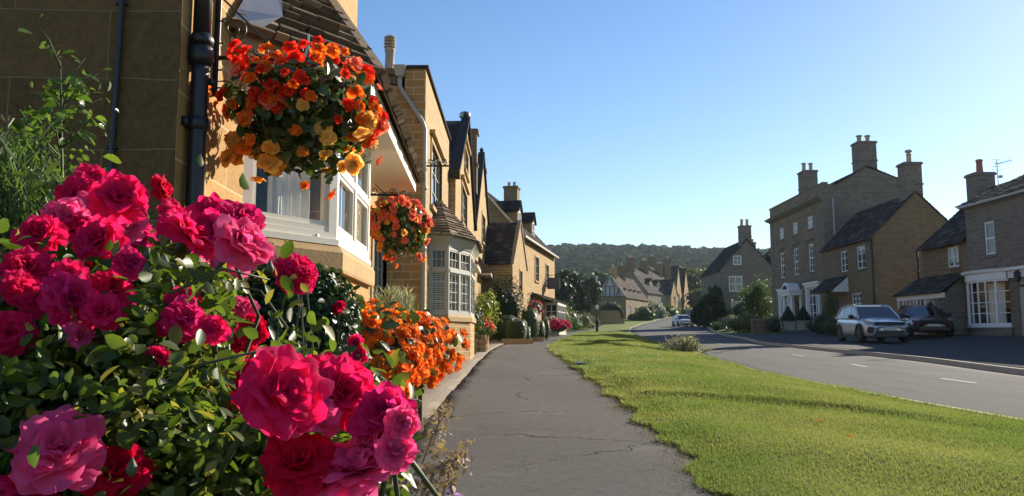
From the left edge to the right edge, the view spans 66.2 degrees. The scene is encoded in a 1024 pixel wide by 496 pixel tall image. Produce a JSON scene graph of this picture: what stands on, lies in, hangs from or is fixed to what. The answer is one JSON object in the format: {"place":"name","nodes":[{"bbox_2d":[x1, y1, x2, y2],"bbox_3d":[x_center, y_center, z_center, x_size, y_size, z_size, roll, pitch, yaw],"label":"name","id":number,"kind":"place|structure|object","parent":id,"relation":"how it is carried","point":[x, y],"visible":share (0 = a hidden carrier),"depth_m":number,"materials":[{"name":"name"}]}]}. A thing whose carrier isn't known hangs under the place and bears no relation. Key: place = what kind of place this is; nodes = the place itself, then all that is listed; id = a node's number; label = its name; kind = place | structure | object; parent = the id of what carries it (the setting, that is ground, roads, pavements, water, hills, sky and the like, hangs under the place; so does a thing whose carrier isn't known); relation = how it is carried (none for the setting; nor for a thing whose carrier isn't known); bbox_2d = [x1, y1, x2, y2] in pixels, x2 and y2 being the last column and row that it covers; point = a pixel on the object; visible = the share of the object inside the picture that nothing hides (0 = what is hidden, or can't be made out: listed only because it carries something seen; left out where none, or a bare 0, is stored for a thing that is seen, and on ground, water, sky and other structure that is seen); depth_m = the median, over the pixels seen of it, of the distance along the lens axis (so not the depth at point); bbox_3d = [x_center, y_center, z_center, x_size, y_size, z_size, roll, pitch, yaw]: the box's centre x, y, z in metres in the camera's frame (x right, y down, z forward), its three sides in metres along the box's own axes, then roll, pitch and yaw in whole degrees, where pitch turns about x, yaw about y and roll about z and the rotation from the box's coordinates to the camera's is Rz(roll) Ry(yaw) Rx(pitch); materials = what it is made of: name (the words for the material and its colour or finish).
{"place":"outdoors","nodes":[
{"label":"outdoors","id":0,"kind":"place"},
{"bbox_2d":[272,252,328,347],"bbox_3d":[-0.453,0.576,1.594,0.184,1.148,0.253,0,-6,0],"label":"rose bush","id":1,"kind":"object","parent":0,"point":[303,269],"visible":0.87,"depth_m":1.62,"materials":[{"name":"pink plant"}]},
{"bbox_2d":[331,300,352,350],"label":"rose bush","id":2,"kind":"object","parent":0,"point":[338,307],"visible":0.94,"depth_m":3.68,"materials":[{"name":"pink plant"}]},
{"bbox_2d":[423,340,503,417],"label":"paving","id":3,"kind":"structure","parent":0,"point":[445,387],"depth_m":11.94,"materials":[{"name":"stone"}]},
{"bbox_2d":[371,282,416,310],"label":"herb bush","id":4,"kind":"object","parent":3,"relation":"on","point":[400,297],"visible":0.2,"depth_m":12.83,"materials":[{"name":"green plant"}]},
{"bbox_2d":[476,335,488,351],"bbox_3d":[-1.160,3.139,25.785,0.780,0.588,2.822,0,-6,0],"label":"planter","id":5,"kind":"object","parent":3,"relation":"on","point":[482,343],"visible":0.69,"depth_m":24.43,"materials":[{"name":"wood"}]},
{"bbox_2d":[476,315,495,340],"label":"geranium","id":6,"kind":"object","parent":5,"relation":"on","point":[487,327],"visible":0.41,"depth_m":24.57,"materials":[{"name":"red plant"}]},
{"bbox_2d":[475,288,502,328],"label":"leafy shrub","id":7,"kind":"object","parent":5,"relation":"on","point":[485,307],"visible":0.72,"depth_m":24.96,"materials":[{"name":"green plant"}]},
{"bbox_2d":[378,322,717,495],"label":"path","id":8,"kind":"structure","parent":0,"point":[537,419],"depth_m":6.66,"materials":[{"name":"asphalt"}]},
{"bbox_2d":[347,334,405,493],"bbox_3d":[-0.370,0.692,1.875,0.199,0.970,0.214,2,-7,-19],"label":"rose bush","id":9,"kind":"object","parent":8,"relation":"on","point":[355,339],"visible":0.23,"depth_m":1.89,"materials":[{"name":"pink plant"}]},
{"bbox_2d":[421,406,459,464],"bbox_3d":[-0.203,0.540,2.263,0.116,0.166,0.074,0,-6,0],"label":"dry flower sprig","id":10,"kind":"object","parent":8,"relation":"on","point":[430,446],"visible":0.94,"depth_m":2.26,"materials":[{"name":"plant"}]},
{"bbox_2d":[431,394,454,451],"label":"dry flower sprig","id":11,"kind":"object","parent":8,"relation":"on","point":[443,404],"visible":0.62,"depth_m":2.57,"materials":[{"name":"plant"}]},
{"bbox_2d":[547,350,748,495],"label":"grass edge","id":12,"kind":"object","parent":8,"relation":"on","point":[581,373],"visible":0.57,"depth_m":7.06,"materials":[{"name":"plant"}]},
{"bbox_2d":[581,262,711,328],"bbox_3d":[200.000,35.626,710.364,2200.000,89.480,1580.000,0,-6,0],"label":"ground","id":13,"kind":"structure","parent":0,"point":[638,325],"depth_m":144.41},
{"bbox_2d":[0,0,424,301],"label":"corner house","id":14,"kind":"structure","parent":13,"relation":"on","point":[169,122],"depth_m":4.61,"materials":[{"name":"stone"}]},
{"bbox_2d":[212,0,303,96],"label":"basket bracket","id":15,"kind":"object","parent":14,"relation":"attached to","point":[217,39],"visible":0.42,"depth_m":5.13,"materials":[{"name":"black metal"}]},
{"bbox_2d":[208,34,389,199],"bbox_3d":[-1.335,-0.866,5.140,1.179,1.074,1.185,-2,-7,17],"label":"hanging basket","id":16,"kind":"object","parent":15,"relation":"hanging from","point":[299,108],"visible":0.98,"depth_m":4.82,"materials":[{"name":"orange plant"}]},
{"bbox_2d":[242,71,370,265],"bbox_3d":[-1.786,-0.543,7.490,0.637,1.263,3.457,0,-6,-2],"label":"bay window","id":17,"kind":"structure","parent":14,"relation":"in","point":[326,230],"depth_m":6.48,"materials":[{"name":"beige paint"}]},
{"bbox_2d":[370,184,405,195],"bbox_3d":[-1.793,-0.803,10.538,0.752,0.700,0.023,0,-6,-2],"label":"basket bracket","id":18,"kind":"object","parent":14,"relation":"attached to","point":[375,194],"visible":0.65,"depth_m":10.53,"materials":[{"name":"black metal"}]},
{"bbox_2d":[369,188,433,268],"bbox_3d":[-1.560,-0.260,10.554,0.998,1.096,1.130,0,-6,0],"label":"hanging basket","id":19,"kind":"object","parent":18,"relation":"hanging from","point":[398,223],"visible":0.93,"depth_m":10.32,"materials":[{"name":"orange plant"}]},
{"bbox_2d":[0,154,439,495],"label":"rose bush","id":20,"kind":"object","parent":13,"relation":"on","point":[129,366],"visible":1,"depth_m":0.80,"materials":[{"name":"pink plant"}]},
{"bbox_2d":[399,451,445,495],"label":"dry flower sprig","id":21,"kind":"object","parent":20,"relation":"attached to","point":[425,470],"visible":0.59,"depth_m":1.36,"materials":[{"name":"plant"}]},
{"bbox_2d":[419,443,463,495],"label":"dry flower sprig","id":22,"kind":"object","parent":20,"relation":"attached to","point":[443,471],"visible":0.77,"depth_m":1.41,"materials":[{"name":"plant"}]},
{"bbox_2d":[437,438,475,495],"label":"dry flower sprig","id":23,"kind":"object","parent":20,"relation":"attached to","point":[460,446],"visible":0.69,"depth_m":1.45,"materials":[{"name":"plant"}]},
{"bbox_2d":[356,192,386,304],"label":"link building","id":24,"kind":"structure","parent":13,"relation":"on","point":[376,259],"depth_m":16.00,"materials":[{"name":"grey stone"}]},
{"bbox_2d":[370,207,386,304],"bbox_3d":[-2.730,0.398,16.053,0.180,2.220,1.840,0,-6,0],"label":"window","id":25,"kind":"structure","parent":24,"relation":"in","point":[376,257],"depth_m":16.23,"materials":[{"name":"grey stone"}]},
{"bbox_2d":[418,418,427,432],"bbox_3d":[-4.897,1.209,1.371,8.206,0.526,12.990,0,-6,0],"label":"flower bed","id":26,"kind":"object","parent":13,"relation":"on","point":[421,429],"depth_m":7.33,"materials":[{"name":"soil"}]},
{"bbox_2d":[0,105,73,254],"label":"rosemary bush","id":27,"kind":"object","parent":26,"relation":"on","point":[19,208],"visible":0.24,"depth_m":1.58,"materials":[{"name":"plant"}]},
{"bbox_2d":[10,14,118,189],"bbox_3d":[-1.004,0.340,1.677,0.330,1.692,0.241,0,-6,0],"label":"rose shoot","id":28,"kind":"object","parent":26,"relation":"on","point":[72,81],"visible":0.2,"depth_m":1.74,"materials":[{"name":"green plant"}]},
{"bbox_2d":[199,263,297,460],"bbox_3d":[-1.273,0.708,3.543,0.749,1.342,0.748,0,-6,0],"label":"glossy shrub","id":29,"kind":"object","parent":26,"relation":"on","point":[273,325],"visible":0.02,"depth_m":3.48,"materials":[{"name":"green plant"}]},
{"bbox_2d":[231,256,365,354],"bbox_3d":[-1.089,0.717,3.834,0.688,1.376,0.790,0,-6,0],"label":"glossy shrub","id":30,"kind":"object","parent":26,"relation":"on","point":[326,293],"visible":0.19,"depth_m":3.72,"materials":[{"name":"green plant"}]},
{"bbox_2d":[409,384,422,420],"bbox_3d":[-1.090,1.396,6.813,0.450,0.530,1.620,0,-6,0],"label":"trough planter","id":31,"kind":"object","parent":26,"relation":"on","point":[420,409],"visible":0.02,"depth_m":7.54,"materials":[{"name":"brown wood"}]},
{"bbox_2d":[352,296,470,401],"bbox_3d":[-1.141,0.943,6.795,1.219,1.065,2.240,-2,-7,18],"label":"begonia plant","id":32,"kind":"object","parent":31,"relation":"in","point":[417,337],"visible":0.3,"depth_m":6.45,"materials":[{"name":"orange plant"}]},
{"bbox_2d":[382,35,482,361],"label":"house","id":33,"kind":"structure","parent":13,"relation":"on","point":[441,279],"depth_m":18.09,"materials":[{"name":"stone"}]},
{"bbox_2d":[430,129,445,213],"bbox_3d":[-1.890,-1.679,19.677,0.220,1.840,3.090,0,-6,0],"label":"window","id":34,"kind":"structure","parent":33,"relation":"in","point":[435,142],"depth_m":19.82,"materials":[{"name":"grey stone"}]},
{"bbox_2d":[429,246,474,316],"bbox_3d":[-1.454,0.997,20.363,0.908,1.570,4.827,0,-6,0],"label":"bay window","id":35,"kind":"structure","parent":33,"relation":"in","point":[447,270],"depth_m":18.38,"materials":[{"name":"white wood"}]},
{"bbox_2d":[446,111,493,311],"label":"twin gable house","id":36,"kind":"structure","parent":13,"relation":"on","point":[468,205],"depth_m":31.15,"materials":[{"name":"stone"}]},
{"bbox_2d":[461,174,469,226],"bbox_3d":[-1.682,-1.447,27.724,0.226,1.640,3.440,0,-6,0],"label":"window","id":37,"kind":"structure","parent":36,"relation":"in","point":[464,185],"depth_m":28.14,"materials":[{"name":"grey stone"}]},
{"bbox_2d":[464,137,470,182],"bbox_3d":[-1.681,-3.202,28.923,0.224,1.190,2.640,0,-6,0],"label":"window","id":38,"kind":"structure","parent":36,"relation":"in","point":[467,147],"depth_m":29.07,"materials":[{"name":"grey stone"}]},
{"bbox_2d":[482,211,486,247],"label":"window","id":39,"kind":"structure","parent":36,"relation":"in","point":[483,218],"depth_m":40.96,"materials":[{"name":"grey stone"}]},
{"bbox_2d":[474,304,486,353],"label":"leafy shrub","id":40,"kind":"object","parent":13,"relation":"on","point":[477,323],"visible":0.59,"depth_m":22.79,"materials":[{"name":"green plant"}]},
{"bbox_2d":[490,281,507,340],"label":"garden shrub","id":41,"kind":"object","parent":13,"relation":"on","point":[499,298],"visible":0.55,"depth_m":38.02,"materials":[{"name":"green plant"}]},
{"bbox_2d":[494,315,515,340],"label":"box hedge","id":42,"kind":"object","parent":13,"relation":"on","point":[500,328],"visible":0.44,"depth_m":36.44,"materials":[{"name":"green plant"}]},
{"bbox_2d":[485,273,525,334],"bbox_3d":[-0.482,2.943,38.843,1.911,3.386,2.164,5,-8,-41],"label":"garden shrub","id":43,"kind":"object","parent":13,"relation":"on","point":[512,304],"visible":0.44,"depth_m":38.42,"materials":[{"name":"green plant"}]},
{"bbox_2d":[505,319,526,338],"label":"box hedge","id":44,"kind":"object","parent":13,"relation":"on","point":[516,329],"visible":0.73,"depth_m":34.52,"materials":[{"name":"green plant"}]},
{"bbox_2d":[502,339,532,343],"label":"bed kerb","id":45,"kind":"structure","parent":13,"relation":"on","point":[517,341],"depth_m":33.66,"materials":[{"name":"stone"}]},
{"bbox_2d":[483,182,566,339],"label":"dormer house","id":46,"kind":"structure","parent":13,"relation":"on","point":[521,251],"depth_m":46.42,"materials":[{"name":"grey stone"}]},
{"bbox_2d":[546,275,559,288],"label":"hanging sign","id":47,"kind":"object","parent":46,"relation":"attached to","point":[553,283],"visible":1,"depth_m":53.14,"materials":[{"name":"black metal"}]},
{"bbox_2d":[520,307,539,338],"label":"box hedge","id":48,"kind":"object","parent":13,"relation":"on","point":[531,318],"visible":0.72,"depth_m":37.55,"materials":[{"name":"green plant"}]},
{"bbox_2d":[527,298,544,315],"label":"hydrangea","id":49,"kind":"object","parent":13,"relation":"on","point":[536,304],"visible":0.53,"depth_m":45.44,"materials":[{"name":"pink plant"}]},
{"bbox_2d":[549,319,570,335],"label":"hydrangea","id":50,"kind":"object","parent":13,"relation":"on","point":[558,325],"visible":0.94,"depth_m":49.26,"materials":[{"name":"pink plant"}]},
{"bbox_2d":[565,304,582,331],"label":"border shrub","id":51,"kind":"object","parent":13,"relation":"on","point":[574,323],"visible":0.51,"depth_m":69.26,"materials":[{"name":"green plant"}]},
{"bbox_2d":[575,309,595,329],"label":"border shrub","id":52,"kind":"object","parent":13,"relation":"on","point":[586,320],"visible":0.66,"depth_m":79.14,"materials":[{"name":"green plant"}]},
{"bbox_2d":[578,272,617,284],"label":"round tree","id":53,"kind":"object","parent":13,"relation":"on","point":[603,275],"visible":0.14,"depth_m":249.87,"materials":[{"name":"green plant"}]},
{"bbox_2d":[598,263,648,318],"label":"half timbered house","id":54,"kind":"structure","parent":13,"relation":"on","point":[627,295],"depth_m":147.66,"materials":[{"name":"stone"}]},
{"bbox_2d":[634,306,655,320],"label":"shrub","id":55,"kind":"object","parent":13,"relation":"on","point":[644,313],"visible":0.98,"depth_m":138.43,"materials":[{"name":"green plant"}]},
{"bbox_2d":[626,254,677,309],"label":"row house","id":56,"kind":"structure","parent":13,"relation":"on","point":[656,286],"depth_m":176.85,"materials":[{"name":"stone"}]},
{"bbox_2d":[546,242,770,277],"bbox_3d":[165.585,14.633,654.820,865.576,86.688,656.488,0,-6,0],"label":"woodland","id":57,"kind":"object","parent":13,"relation":"on","point":[583,259],"visible":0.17,"depth_m":623.87,"materials":[{"name":"green plant"}]},
{"bbox_2d":[647,300,669,317],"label":"shrub","id":58,"kind":"object","parent":13,"relation":"on","point":[658,309],"visible":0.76,"depth_m":147.97,"materials":[{"name":"green plant"}]},
{"bbox_2d":[648,254,688,308],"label":"steep gable house","id":59,"kind":"structure","parent":13,"relation":"on","point":[678,274],"depth_m":200.02,"materials":[{"name":"stone"}]},
{"bbox_2d":[685,288,700,308],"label":"willow tree","id":60,"kind":"object","parent":13,"relation":"on","point":[693,297],"visible":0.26,"depth_m":197.75,"materials":[{"name":"green plant"}]},
{"bbox_2d":[686,267,705,305],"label":"willow tree","id":61,"kind":"object","parent":13,"relation":"on","point":[693,276],"visible":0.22,"depth_m":223.81,"materials":[{"name":"green plant"}]},
{"bbox_2d":[699,219,772,326],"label":"gable house","id":62,"kind":"structure","parent":13,"relation":"on","point":[730,270],"depth_m":88.36,"materials":[{"name":"stone"}]},
{"bbox_2d":[728,276,743,292],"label":"window","id":63,"kind":"structure","parent":62,"relation":"in","point":[735,282],"depth_m":88.10,"materials":[{"name":"white paint"}]},
{"bbox_2d":[764,135,898,328],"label":"portico house","id":64,"kind":"structure","parent":13,"relation":"on","point":[810,220],"depth_m":59.52,"materials":[{"name":"stone"}]},
{"bbox_2d":[808,243,814,273],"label":"window","id":65,"kind":"structure","parent":64,"relation":"in","point":[811,249],"depth_m":59.72,"materials":[{"name":"white paint"}]},
{"bbox_2d":[809,287,817,320],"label":"window","id":66,"kind":"structure","parent":64,"relation":"in","point":[813,303],"depth_m":59.31,"materials":[{"name":"white paint"}]},
{"bbox_2d":[809,149,947,318],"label":"gable end house","id":67,"kind":"structure","parent":13,"relation":"on","point":[868,256],"depth_m":48.77,"materials":[{"name":"stone"}]},
{"bbox_2d":[839,251,848,273],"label":"window","id":68,"kind":"structure","parent":67,"relation":"in","point":[844,261],"depth_m":52.66,"materials":[{"name":"white paint"}]},
{"bbox_2d":[855,245,866,270],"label":"window","id":69,"kind":"structure","parent":67,"relation":"in","point":[861,249],"depth_m":50.03,"materials":[{"name":"white paint"}]},
{"bbox_2d":[892,159,1004,335],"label":"house","id":70,"kind":"structure","parent":13,"relation":"on","point":[941,283],"depth_m":38.89,"materials":[{"name":"stone"}]},
{"bbox_2d":[945,246,960,269],"bbox_3d":[21.470,0.481,38.209,0.183,1.100,1.241,0,-6,0],"label":"window","id":71,"kind":"structure","parent":70,"relation":"in","point":[953,255],"depth_m":38.25,"materials":[{"name":"white paint"}]},
{"bbox_2d":[955,174,1023,335],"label":"bow window house","id":72,"kind":"structure","parent":13,"relation":"on","point":[993,275],"depth_m":34.74,"materials":[{"name":"stone"}]},
{"bbox_2d":[982,221,997,257],"bbox_3d":[21.453,-0.398,35.253,0.171,1.600,0.960,0,-6,-2],"label":"window","id":73,"kind":"structure","parent":72,"relation":"in","point":[989,226],"depth_m":35.30,"materials":[{"name":"glass"}]},
{"bbox_2d":[961,265,1023,327],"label":"bow window","id":74,"kind":"structure","parent":72,"relation":"in","point":[996,274],"depth_m":34.65,"materials":[{"name":"white paint"}]},
{"bbox_2d":[1019,277,1023,335],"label":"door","id":75,"kind":"structure","parent":72,"relation":"in","point":[1021,282],"depth_m":33.14,"materials":[{"name":"grey wood"}]},
{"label":"lawn","id":76,"kind":"structure","parent":13,"relation":"on","visible":0},
{"bbox_2d":[555,270,577,311],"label":"yew tree","id":77,"kind":"object","parent":76,"relation":"on","point":[566,292],"visible":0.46,"depth_m":102.18,"materials":[{"name":"green plant"}]},
{"bbox_2d":[567,270,591,315],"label":"yew tree","id":78,"kind":"object","parent":76,"relation":"on","point":[581,298],"visible":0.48,"depth_m":110.70,"materials":[{"name":"green plant"}]},
{"bbox_2d":[579,277,601,316],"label":"yew tree","id":79,"kind":"object","parent":76,"relation":"on","point":[590,282],"visible":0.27,"depth_m":121.31,"materials":[{"name":"green plant"}]},
{"bbox_2d":[357,0,1023,248],"label":"sky","id":80,"kind":"structure","parent":0,"point":[669,123],"materials":[{"name":"blue"}]},
{"bbox_2d":[709,326,802,333],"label":"lawn","id":81,"kind":"structure","parent":0,"point":[723,331],"depth_m":57.52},
{"bbox_2d":[695,294,715,327],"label":"conifer","id":82,"kind":"object","parent":81,"relation":"on","point":[705,313],"visible":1,"depth_m":83.34,"materials":[{"name":"green plant"}]},
{"bbox_2d":[707,284,725,326],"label":"conifer","id":83,"kind":"object","parent":81,"relation":"on","point":[715,294],"visible":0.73,"depth_m":85.23,"materials":[{"name":"green plant"}]},
{"bbox_2d":[717,313,737,330],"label":"garden bush","id":84,"kind":"object","parent":81,"relation":"on","point":[723,323],"visible":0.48,"depth_m":65.48,"materials":[{"name":"green plant"}]},
{"bbox_2d":[724,314,745,332],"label":"garden bush","id":85,"kind":"object","parent":81,"relation":"on","point":[732,324],"visible":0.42,"depth_m":61.52,"materials":[{"name":"green plant"}]},
{"bbox_2d":[725,299,753,317],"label":"garden bush","id":86,"kind":"object","parent":81,"relation":"on","point":[736,310],"visible":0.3,"depth_m":77.24,"materials":[{"name":"green plant"}]},
{"bbox_2d":[728,313,759,332],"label":"garden bush","id":87,"kind":"object","parent":81,"relation":"on","point":[744,322],"visible":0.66,"depth_m":59.47,"materials":[{"name":"green plant"}]},
{"bbox_2d":[736,272,772,318],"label":"garden tree","id":88,"kind":"object","parent":81,"relation":"on","point":[754,302],"visible":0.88,"depth_m":72.46,"materials":[{"name":"green plant"}]},
{"bbox_2d":[750,319,779,333],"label":"wall","id":89,"kind":"structure","parent":81,"relation":"on","point":[758,326],"depth_m":57.22,"materials":[{"name":"stone"}]},
{"bbox_2d":[764,315,783,332],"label":"house shrub","id":90,"kind":"object","parent":81,"relation":"on","point":[774,325],"visible":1,"depth_m":55.47,"materials":[{"name":"green plant"}]},
{"bbox_2d":[781,321,795,330],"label":"planter tub","id":91,"kind":"object","parent":81,"relation":"on","point":[788,325],"visible":0.86,"depth_m":56.77,"materials":[{"name":"grey stone"}]},
{"bbox_2d":[780,306,795,320],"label":"cone tree","id":92,"kind":"object","parent":91,"relation":"in","point":[787,314],"visible":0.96,"depth_m":56.93,"materials":[{"name":"green plant"}]},
{"bbox_2d":[796,320,810,329],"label":"planter tub","id":93,"kind":"object","parent":81,"relation":"on","point":[800,325],"visible":0.71,"depth_m":55.98,"materials":[{"name":"grey stone"}]},
{"bbox_2d":[795,306,811,319],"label":"cone tree","id":94,"kind":"object","parent":93,"relation":"in","point":[802,314],"visible":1,"depth_m":56.13,"materials":[{"name":"green plant"}]},
{"bbox_2d":[546,312,1023,495],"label":"verge","id":95,"kind":"structure","parent":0,"point":[625,327],"depth_m":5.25,"materials":[{"name":"plant"}]},
{"bbox_2d":[594,271,598,331],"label":"street lamp","id":96,"kind":"object","parent":95,"relation":"on","point":[596,275],"visible":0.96,"depth_m":66.98,"materials":[{"name":"black metal"}]},
{"bbox_2d":[600,304,624,323],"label":"garden wall","id":97,"kind":"structure","parent":95,"relation":"on","point":[612,317],"depth_m":123.49,"materials":[{"name":"stone"}]},
{"bbox_2d":[657,333,734,353],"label":"roadside plant","id":98,"kind":"object","parent":95,"relation":"on","point":[685,345],"visible":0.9,"depth_m":24.16,"materials":[{"name":"green plant"}]},
{"bbox_2d":[630,317,1023,418],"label":"road","id":99,"kind":"structure","parent":0,"point":[987,391],"depth_m":15.26,"materials":[{"name":"asphalt"}]},
{"bbox_2d":[672,315,692,326],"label":"parked car","id":100,"kind":"object","parent":99,"relation":"on","point":[681,320],"visible":0.88,"depth_m":104.56,"materials":[{"name":"white paint"}]},
{"bbox_2d":[707,327,1023,374],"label":"kerb","id":101,"kind":"structure","parent":99,"relation":"on","point":[1005,369],"depth_m":20.82,"materials":[{"name":"concrete"}]},
{"bbox_2d":[728,330,1023,368],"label":"forecourt","id":102,"kind":"structure","parent":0,"point":[1007,351],"depth_m":29.61,"materials":[{"name":"asphalt"}]},
{"bbox_2d":[809,311,831,334],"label":"house shrub","id":103,"kind":"object","parent":102,"relation":"on","point":[817,320],"visible":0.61,"depth_m":46.91,"materials":[{"name":"green plant"}]},
{"bbox_2d":[817,314,837,335],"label":"house shrub","id":104,"kind":"object","parent":102,"relation":"on","point":[829,325],"visible":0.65,"depth_m":45.13,"materials":[{"name":"green plant"}]},
{"bbox_2d":[822,290,838,317],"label":"house shrub","id":105,"kind":"object","parent":102,"relation":"on","point":[830,306],"visible":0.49,"depth_m":47.27,"materials":[{"name":"green plant"}]},
{"bbox_2d":[835,304,910,342],"bbox_3d":[15.547,3.247,34.024,2.278,1.668,4.530,-1,-6,6],"label":"parked car","id":106,"kind":"object","parent":102,"relation":"on","point":[863,323],"visible":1,"depth_m":33.14,"materials":[{"name":"silver metal"}]},
{"bbox_2d":[897,305,954,336],"bbox_3d":[19.593,3.455,37.423,2.228,1.517,4.350,-2,-7,16],"label":"parked car","id":107,"kind":"object","parent":102,"relation":"on","point":[923,318],"visible":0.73,"depth_m":35.93,"materials":[{"name":"black paint"}]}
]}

